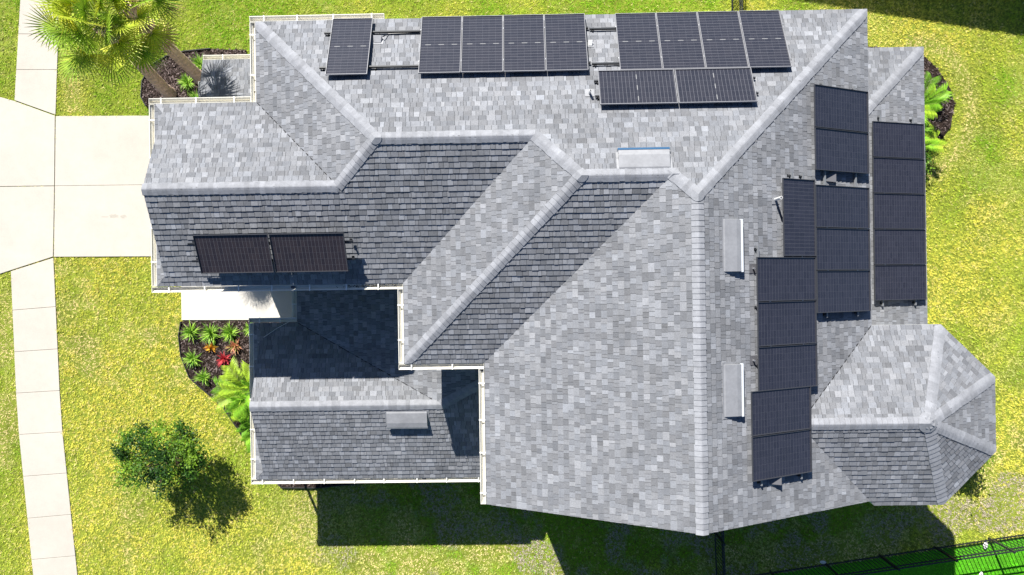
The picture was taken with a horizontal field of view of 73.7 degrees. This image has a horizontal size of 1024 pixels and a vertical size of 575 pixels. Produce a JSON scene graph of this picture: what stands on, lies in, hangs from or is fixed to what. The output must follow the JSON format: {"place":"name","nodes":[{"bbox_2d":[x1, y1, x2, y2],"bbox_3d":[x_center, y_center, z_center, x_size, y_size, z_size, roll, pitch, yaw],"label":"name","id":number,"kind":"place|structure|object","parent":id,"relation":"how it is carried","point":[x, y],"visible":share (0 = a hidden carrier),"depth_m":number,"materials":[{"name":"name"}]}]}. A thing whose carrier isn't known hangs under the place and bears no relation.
{"place":"outdoors","nodes":[
{"label":"outdoors","id":0,"kind":"place"},
{"bbox_2d":[15,0,57,113],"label":"sidewalk","id":1,"kind":"structure","parent":0,"point":[36,76],"depth_m":23.41,"materials":[{"name":"concrete"}]},
{"bbox_2d":[11,258,77,574],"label":"sidewalk","id":2,"kind":"structure","parent":0,"point":[51,535],"depth_m":23.42,"materials":[{"name":"concrete"}]},
{"bbox_2d":[54,116,150,256],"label":"driveway","id":3,"kind":"structure","parent":0,"point":[108,157],"depth_m":23.38,"materials":[{"name":"concrete"}]},
{"bbox_2d":[181,285,291,319],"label":"entry path","id":4,"kind":"structure","parent":0,"point":[237,305],"depth_m":23.29,"materials":[{"name":"concrete"}]},
{"bbox_2d":[0,0,1023,574],"bbox_3d":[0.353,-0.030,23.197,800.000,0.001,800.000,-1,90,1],"label":"ground","id":5,"kind":"structure","parent":0,"point":[412,556],"depth_m":23.25,"materials":[{"name":"green plant"}]},
{"bbox_2d":[0,97,54,273],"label":"driveway apron","id":6,"kind":"object","parent":5,"relation":"on","point":[27,146],"visible":1,"depth_m":23.42,"materials":[{"name":"concrete"}]},
{"bbox_2d":[107,414,217,502],"bbox_3d":[-11.127,5.468,22.145,3.404,2.575,2.710,-1,90,1],"label":"shade tree","id":7,"kind":"object","parent":5,"relation":"on","point":[188,458],"visible":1,"depth_m":21.54,"materials":[{"name":"green plant"}]},
{"bbox_2d":[140,49,246,106],"bbox_3d":[-10.711,-7.002,23.344,3.920,0.065,2.270,-1,90,1],"label":"mulch bed","id":8,"kind":"object","parent":5,"relation":"on","point":[175,67],"visible":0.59,"depth_m":23.32,"materials":[{"name":"brown wood"}]},
{"bbox_2d":[23,0,176,97],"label":"palm tree","id":9,"kind":"object","parent":8,"relation":"on","point":[64,29],"visible":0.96,"depth_m":17.68,"materials":[{"name":"green plant"}]},
{"bbox_2d":[60,0,201,84],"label":"palm tree","id":10,"kind":"object","parent":8,"relation":"on","point":[157,37],"visible":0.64,"depth_m":18.51,"materials":[{"name":"green plant"}]},
{"bbox_2d":[140,48,210,106],"bbox_3d":[-11.703,-7.519,23.321,2.966,0.110,0.958,-41,89,1],"label":"bed edging","id":11,"kind":"object","parent":8,"relation":"on","point":[161,59],"visible":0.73,"depth_m":23.28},
{"bbox_2d":[178,73,194,93],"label":"bedding plant","id":12,"kind":"object","parent":8,"relation":"on","point":[186,83],"visible":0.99,"depth_m":23.20,"materials":[{"name":"green plant"}]},
{"bbox_2d":[188,89,197,97],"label":"bedding plant","id":13,"kind":"object","parent":8,"relation":"on","point":[192,95],"visible":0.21,"depth_m":23.17,"materials":[{"name":"green plant"}]},
{"bbox_2d":[190,53,202,68],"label":"bedding plant","id":14,"kind":"object","parent":8,"relation":"on","point":[197,62],"visible":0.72,"depth_m":23.14,"materials":[{"name":"green plant"}]},
{"bbox_2d":[179,320,286,448],"bbox_3d":[-9.317,3.723,23.337,4.050,0.065,5.180,-1,90,1],"label":"mulch bed","id":15,"kind":"object","parent":5,"relation":"on","point":[197,369],"visible":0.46,"depth_m":23.32,"materials":[{"name":"brown wood"}]},
{"bbox_2d":[180,320,198,342],"bbox_3d":[-10.939,1.508,23.077,0.791,0.508,0.798,38,91,1],"label":"bedding plant","id":16,"kind":"object","parent":15,"relation":"on","point":[188,332],"visible":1,"depth_m":23.18,"materials":[{"name":"green plant"}]},
{"bbox_2d":[181,347,201,369],"bbox_3d":[-10.884,2.396,23.088,0.782,0.481,0.819,-1,90,1],"label":"bedding plant","id":17,"kind":"object","parent":15,"relation":"on","point":[190,357],"visible":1,"depth_m":23.16,"materials":[{"name":"green plant"}]},
{"bbox_2d":[191,368,210,385],"bbox_3d":[-10.482,3.004,23.113,0.723,0.424,0.653,26,90,1],"label":"bedding plant","id":18,"kind":"object","parent":15,"relation":"on","point":[203,377],"visible":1,"depth_m":23.19,"materials":[{"name":"green plant"}]},
{"bbox_2d":[199,323,220,344],"bbox_3d":[-10.260,1.591,23.049,0.821,0.539,0.906,-1,90,1],"label":"bedding plant","id":19,"kind":"object","parent":15,"relation":"on","point":[209,334],"visible":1,"depth_m":23.17,"materials":[{"name":"green plant"}]},
{"bbox_2d":[204,342,215,352],"bbox_3d":[-10.239,2.041,23.166,0.474,0.296,0.408,36,91,1],"label":"croton","id":20,"kind":"object","parent":15,"relation":"on","point":[211,347],"visible":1,"depth_m":23.24,"materials":[{"name":"orange plant"}]},
{"bbox_2d":[178,321,245,441],"bbox_3d":[-10.423,3.463,23.316,0.680,0.110,4.898,-29,90,1],"label":"bed edging","id":21,"kind":"object","parent":15,"relation":"on","point":[198,385],"visible":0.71,"depth_m":23.27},
{"bbox_2d":[216,353,231,367],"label":"ti plant","id":22,"kind":"object","parent":15,"relation":"on","point":[224,359],"visible":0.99,"depth_m":23.17,"materials":[{"name":"red plant"}]},
{"bbox_2d":[210,356,249,421],"bbox_3d":[-8.893,3.434,22.658,2.419,1.418,2.368,-1,90,1],"label":"feather palm","id":23,"kind":"object","parent":15,"relation":"on","point":[234,395],"visible":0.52,"depth_m":22.60,"materials":[{"name":"green plant"}]},
{"bbox_2d":[219,321,240,344],"bbox_3d":[-9.592,1.526,23.067,0.740,0.472,0.819,-43,89,1],"label":"bedding plant","id":24,"kind":"object","parent":15,"relation":"on","point":[228,332],"visible":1,"depth_m":23.14,"materials":[{"name":"green plant"}]},
{"bbox_2d":[224,340,241,354],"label":"ti plant","id":25,"kind":"object","parent":15,"relation":"on","point":[233,347],"visible":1,"depth_m":23.15,"materials":[{"name":"orange plant"}]},
{"bbox_2d":[230,401,250,452],"bbox_3d":[-8.564,4.548,22.811,1.909,1.111,1.929,-30,90,1],"label":"feather palm","id":26,"kind":"object","parent":15,"relation":"on","point":[245,436],"visible":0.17,"depth_m":22.48,"materials":[{"name":"green plant"}]},
{"bbox_2d":[243,324,248,334],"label":"bedding plant","id":27,"kind":"object","parent":15,"relation":"on","point":[246,329],"visible":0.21,"depth_m":23.15,"materials":[{"name":"green plant"}]},
{"bbox_2d":[280,483,353,488],"bbox_3d":[-5.157,6.072,23.276,6.200,0.065,1.440,-1,90,1],"label":"mulch bed","id":28,"kind":"object","parent":5,"relation":"on","point":[311,485],"visible":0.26,"depth_m":23.27,"materials":[{"name":"brown wood"}]},
{"bbox_2d":[277,483,363,487],"bbox_3d":[-6.670,6.714,23.263,3.227,0.110,0.408,4,90,1],"label":"bed edging","id":29,"kind":"object","parent":28,"relation":"on","point":[279,485],"visible":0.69,"depth_m":23.21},
{"bbox_2d":[141,9,995,535],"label":"house","id":30,"kind":"structure","parent":5,"relation":"on","point":[555,313],"depth_m":16.64,"materials":[{"name":"tile"}]},
{"bbox_2d":[187,239,352,244],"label":"mounting rail","id":31,"kind":"object","parent":30,"relation":"attached to","point":[346,241],"visible":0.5,"depth_m":16.85,"materials":[{"name":"black metal"}]},
{"bbox_2d":[192,234,273,273],"bbox_3d":[-6.877,-0.826,16.899,1.828,0.047,1.032,-1,115,1],"label":"solar panel","id":32,"kind":"object","parent":31,"relation":"attached to","point":[235,253],"visible":1,"depth_m":16.89,"materials":[{"name":"glass"}]},
{"bbox_2d":[269,233,348,272],"bbox_3d":[-5.007,-0.853,16.870,1.828,0.048,1.032,-1,115,1],"label":"solar panel","id":33,"kind":"object","parent":31,"relation":"attached to","point":[308,252],"visible":1,"depth_m":16.87,"materials":[{"name":"glass"}]},
{"bbox_2d":[192,256,354,261],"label":"mounting rail","id":34,"kind":"object","parent":30,"relation":"attached to","point":[352,258],"visible":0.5,"depth_m":17.07,"materials":[{"name":"black metal"}]},
{"bbox_2d":[336,284,399,287],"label":"leaf litter","id":35,"kind":"object","parent":30,"relation":"on","point":[371,286],"visible":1,"depth_m":17.63,"materials":[{"name":"brown plant"}]},
{"bbox_2d":[319,61,590,70],"bbox_3d":[-1.410,-5.416,16.788,6.670,0.101,0.139,-1,90,1],"label":"mounting rail","id":36,"kind":"object","parent":30,"relation":"attached to","point":[375,67],"visible":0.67,"depth_m":16.77,"materials":[{"name":"black metal"}]},
{"bbox_2d":[324,26,587,36],"bbox_3d":[-1.418,-6.447,17.261,6.670,0.101,0.139,-1,90,1],"label":"mounting rail","id":37,"kind":"object","parent":30,"relation":"attached to","point":[379,32],"visible":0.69,"depth_m":17.25,"materials":[{"name":"black metal"}]},
{"bbox_2d":[325,18,372,74],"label":"solar panel","id":38,"kind":"object","parent":37,"relation":"attached to","point":[349,47],"visible":1,"depth_m":16.99,"materials":[{"name":"glass"}]},
{"bbox_2d":[418,16,461,73],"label":"solar panel","id":39,"kind":"object","parent":37,"relation":"attached to","point":[440,45],"visible":1,"depth_m":16.95,"materials":[{"name":"glass"}]},
{"bbox_2d":[461,15,502,72],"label":"solar panel","id":40,"kind":"object","parent":37,"relation":"attached to","point":[482,45],"visible":1,"depth_m":16.94,"materials":[{"name":"glass"}]},
{"bbox_2d":[503,14,545,71],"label":"solar panel","id":41,"kind":"object","parent":37,"relation":"attached to","point":[523,44],"visible":1,"depth_m":16.92,"materials":[{"name":"glass"}]},
{"bbox_2d":[544,13,587,70],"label":"solar panel","id":42,"kind":"object","parent":37,"relation":"attached to","point":[565,43],"visible":1,"depth_m":16.91,"materials":[{"name":"glass"}]},
{"bbox_2d":[592,62,619,66],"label":"mounting rail","id":43,"kind":"object","parent":30,"relation":"attached to","point":[604,63],"visible":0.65,"depth_m":16.68,"materials":[{"name":"black metal"}]},
{"bbox_2d":[589,27,657,31],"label":"mounting rail","id":44,"kind":"object","parent":30,"relation":"attached to","point":[604,28],"visible":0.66,"depth_m":17.15,"materials":[{"name":"black metal"}]},
{"bbox_2d":[615,13,662,69],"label":"solar panel","id":45,"kind":"object","parent":44,"relation":"attached to","point":[638,42],"visible":1,"depth_m":16.88,"materials":[{"name":"glass"}]},
{"bbox_2d":[656,12,705,68],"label":"solar panel","id":46,"kind":"object","parent":44,"relation":"attached to","point":[680,41],"visible":1,"depth_m":16.86,"materials":[{"name":"glass"}]},
{"bbox_2d":[697,11,748,67],"bbox_3d":[5.180,-6.120,16.849,1.032,0.049,1.828,-1,65,1],"label":"solar panel","id":47,"kind":"object","parent":44,"relation":"attached to","point":[722,40],"visible":1,"depth_m":16.84,"materials":[{"name":"glass"}]},
{"bbox_2d":[738,10,791,67],"bbox_3d":[6.215,-6.135,16.833,1.032,0.047,1.828,-1,65,1],"label":"solar panel","id":48,"kind":"object","parent":44,"relation":"attached to","point":[764,38],"visible":1,"depth_m":16.82,"materials":[{"name":"glass"}]},
{"bbox_2d":[595,92,758,100],"bbox_3d":[3.916,-4.544,16.270,3.870,0.101,0.139,-1,90,1],"label":"mounting rail","id":49,"kind":"object","parent":30,"relation":"attached to","point":[598,96],"visible":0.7,"depth_m":16.26,"materials":[{"name":"black metal"}]},
{"bbox_2d":[754,246,762,485],"bbox_3d":[5.677,1.809,15.793,0.139,0.101,5.540,-1,90,1],"label":"mounting rail","id":50,"kind":"object","parent":30,"relation":"attached to","point":[756,249],"visible":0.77,"depth_m":15.76,"materials":[{"name":"black metal"}]},
{"bbox_2d":[751,429,811,481],"bbox_3d":[6.311,3.898,15.946,1.828,0.048,1.032,-1,90,-24],"label":"solar panel","id":51,"kind":"object","parent":50,"relation":"attached to","point":[778,455],"visible":1,"depth_m":15.94,"materials":[{"name":"glass"}]},
{"bbox_2d":[751,386,811,435],"bbox_3d":[6.296,2.863,15.945,1.828,0.047,1.032,-1,90,-24],"label":"solar panel","id":52,"kind":"object","parent":50,"relation":"attached to","point":[773,411],"visible":1,"depth_m":15.93,"materials":[{"name":"glass"}]},
{"bbox_2d":[756,257,816,300],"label":"solar panel","id":53,"kind":"object","parent":50,"relation":"attached to","point":[784,278],"visible":1,"depth_m":16.02,"materials":[{"name":"glass"}]},
{"bbox_2d":[787,172,793,256],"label":"mounting rail","id":54,"kind":"object","parent":30,"relation":"on","point":[790,175],"visible":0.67,"depth_m":16.20,"materials":[{"name":"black metal"}]},
{"bbox_2d":[782,178,815,255],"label":"solar panel","id":55,"kind":"object","parent":54,"relation":"attached to","point":[799,216],"visible":1,"depth_m":16.20,"materials":[{"name":"glass"}]},
{"bbox_2d":[819,81,827,316],"bbox_3d":[7.582,-2.140,16.658,0.139,0.101,5.740,-1,90,1],"label":"mounting rail","id":56,"kind":"object","parent":30,"relation":"attached to","point":[824,183],"visible":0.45,"depth_m":16.62,"materials":[{"name":"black metal"}]},
{"bbox_2d":[814,84,868,132],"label":"solar panel","id":57,"kind":"object","parent":56,"relation":"attached to","point":[841,108],"visible":1,"depth_m":16.77,"materials":[{"name":"glass"}]},
{"bbox_2d":[814,127,868,173],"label":"solar panel","id":58,"kind":"object","parent":56,"relation":"attached to","point":[841,150],"visible":1,"depth_m":16.77,"materials":[{"name":"glass"}]},
{"bbox_2d":[815,184,869,228],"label":"solar panel","id":59,"kind":"object","parent":56,"relation":"attached to","point":[842,207],"visible":1,"depth_m":16.78,"materials":[{"name":"glass"}]},
{"bbox_2d":[816,227,870,269],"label":"solar panel","id":60,"kind":"object","parent":56,"relation":"attached to","point":[842,248],"visible":1,"depth_m":16.78,"materials":[{"name":"glass"}]},
{"bbox_2d":[849,86,858,315],"bbox_3d":[8.549,-2.155,17.086,0.139,0.101,5.740,-1,90,1],"label":"mounting rail","id":61,"kind":"object","parent":30,"relation":"attached to","point":[855,185],"visible":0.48,"depth_m":17.05,"materials":[{"name":"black metal"}]},
{"bbox_2d":[816,270,870,312],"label":"solar panel","id":62,"kind":"object","parent":61,"relation":"attached to","point":[844,291],"visible":1,"depth_m":16.78,"materials":[{"name":"glass"}]},
{"bbox_2d":[877,115,883,305],"bbox_3d":[10.671,-2.229,19.827,0.132,0.100,5.540,-1,90,1],"label":"mounting rail","id":63,"kind":"object","parent":30,"relation":"attached to","point":[882,301],"visible":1,"depth_m":19.79,"materials":[{"name":"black metal"}]},
{"bbox_2d":[872,157,924,193],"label":"solar panel","id":64,"kind":"object","parent":63,"relation":"attached to","point":[900,175],"visible":1,"depth_m":19.88,"materials":[{"name":"glass"}]},
{"bbox_2d":[872,121,924,158],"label":"solar panel","id":65,"kind":"object","parent":63,"relation":"attached to","point":[897,140],"visible":1,"depth_m":19.88,"materials":[{"name":"glass"}]},
{"bbox_2d":[873,193,925,228],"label":"solar panel","id":66,"kind":"object","parent":63,"relation":"attached to","point":[898,211],"visible":1,"depth_m":19.88,"materials":[{"name":"glass"}]},
{"bbox_2d":[909,117,916,304],"bbox_3d":[11.806,-2.247,20.137,0.132,0.100,5.540,-1,90,1],"label":"mounting rail","id":67,"kind":"object","parent":30,"relation":"attached to","point":[914,302],"visible":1,"depth_m":20.10,"materials":[{"name":"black metal"}]},
{"bbox_2d":[873,229,925,264],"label":"solar panel","id":68,"kind":"object","parent":67,"relation":"attached to","point":[899,246],"visible":1,"depth_m":19.89,"materials":[{"name":"glass"}]},
{"bbox_2d":[874,264,926,299],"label":"solar panel","id":69,"kind":"object","parent":67,"relation":"attached to","point":[899,282],"visible":1,"depth_m":19.88,"materials":[{"name":"glass"}]},
{"bbox_2d":[713,530,725,574],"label":"picket fence","id":70,"kind":"object","parent":5,"relation":"on","point":[720,538],"visible":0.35,"depth_m":22.32,"materials":[{"name":"black metal"}]},
{"bbox_2d":[731,0,742,10],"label":"picket fence","id":71,"kind":"object","parent":5,"relation":"on","point":[740,5],"visible":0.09,"depth_m":22.15,"materials":[{"name":"brown wood"}]},
{"bbox_2d":[752,534,1023,574],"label":"picket fence","id":72,"kind":"object","parent":5,"relation":"on","point":[939,549],"visible":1,"depth_m":22.37,"materials":[{"name":"black metal"}]},
{"bbox_2d":[868,46,955,151],"bbox_3d":[13.414,-5.974,22.979,2.900,0.065,4.300,-1,90,1],"label":"mulch bed","id":73,"kind":"object","parent":5,"relation":"on","point":[947,113],"visible":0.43,"depth_m":22.93,"materials":[{"name":"brown wood"}]},
{"bbox_2d":[925,142,943,182],"bbox_3d":[13.355,-4.147,22.605,1.515,0.910,1.813,-15,90,1],"label":"dark bush","id":74,"kind":"object","parent":73,"relation":"on","point":[928,159],"visible":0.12,"depth_m":22.49,"materials":[{"name":"green plant"}]},
{"bbox_2d":[924,121,947,152],"bbox_3d":[13.166,-4.941,22.448,2.068,1.014,1.798,40,91,1],"label":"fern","id":75,"kind":"object","parent":73,"relation":"on","point":[936,142],"visible":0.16,"depth_m":22.36,"materials":[{"name":"green plant"}]},
{"bbox_2d":[924,73,955,139],"bbox_3d":[13.323,-5.854,22.522,2.357,1.439,2.461,-1,90,1],"label":"feather palm","id":76,"kind":"object","parent":73,"relation":"on","point":[937,97],"visible":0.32,"depth_m":22.21,"materials":[{"name":"green plant"}]},
{"bbox_2d":[980,437,1001,472],"bbox_3d":[14.477,4.982,22.089,1.901,1.916,2.075,-1,90,1],"label":"leafy bush","id":77,"kind":"object","parent":5,"relation":"on","point":[987,461],"depth_m":21.53,"materials":[{"name":"green plant"}]},
{"bbox_2d":[775,537,1023,574],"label":"neighbour lawn","id":78,"kind":"structure","parent":0,"point":[1003,560],"depth_m":22.98,"materials":[{"name":"green plant"}]},
{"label":"rail","id":79,"kind":"object","parent":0,"visible":0},
{"bbox_2d":[598,69,677,104],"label":"solar panel","id":80,"kind":"object","parent":79,"relation":"attached to","point":[632,87],"visible":1,"depth_m":16.28,"materials":[{"name":"glass"}]},
{"bbox_2d":[674,67,756,103],"bbox_3d":[4.837,-4.815,16.257,1.828,0.047,1.032,-1,65,1],"label":"solar panel","id":81,"kind":"object","parent":79,"relation":"attached to","point":[716,85],"visible":1,"depth_m":16.25,"materials":[{"name":"glass"}]},
{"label":"rail","id":82,"kind":"object","parent":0,"visible":0},
{"bbox_2d":[757,300,816,346],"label":"solar panel","id":83,"kind":"object","parent":82,"relation":"attached to","point":[786,322],"visible":1,"depth_m":16.02,"materials":[{"name":"glass"}]},
{"bbox_2d":[757,344,817,391],"bbox_3d":[6.482,1.860,16.033,1.828,0.048,1.032,-1,90,-24],"label":"solar panel","id":84,"kind":"object","parent":82,"relation":"attached to","point":[786,366],"visible":1,"depth_m":16.03,"materials":[{"name":"glass"}]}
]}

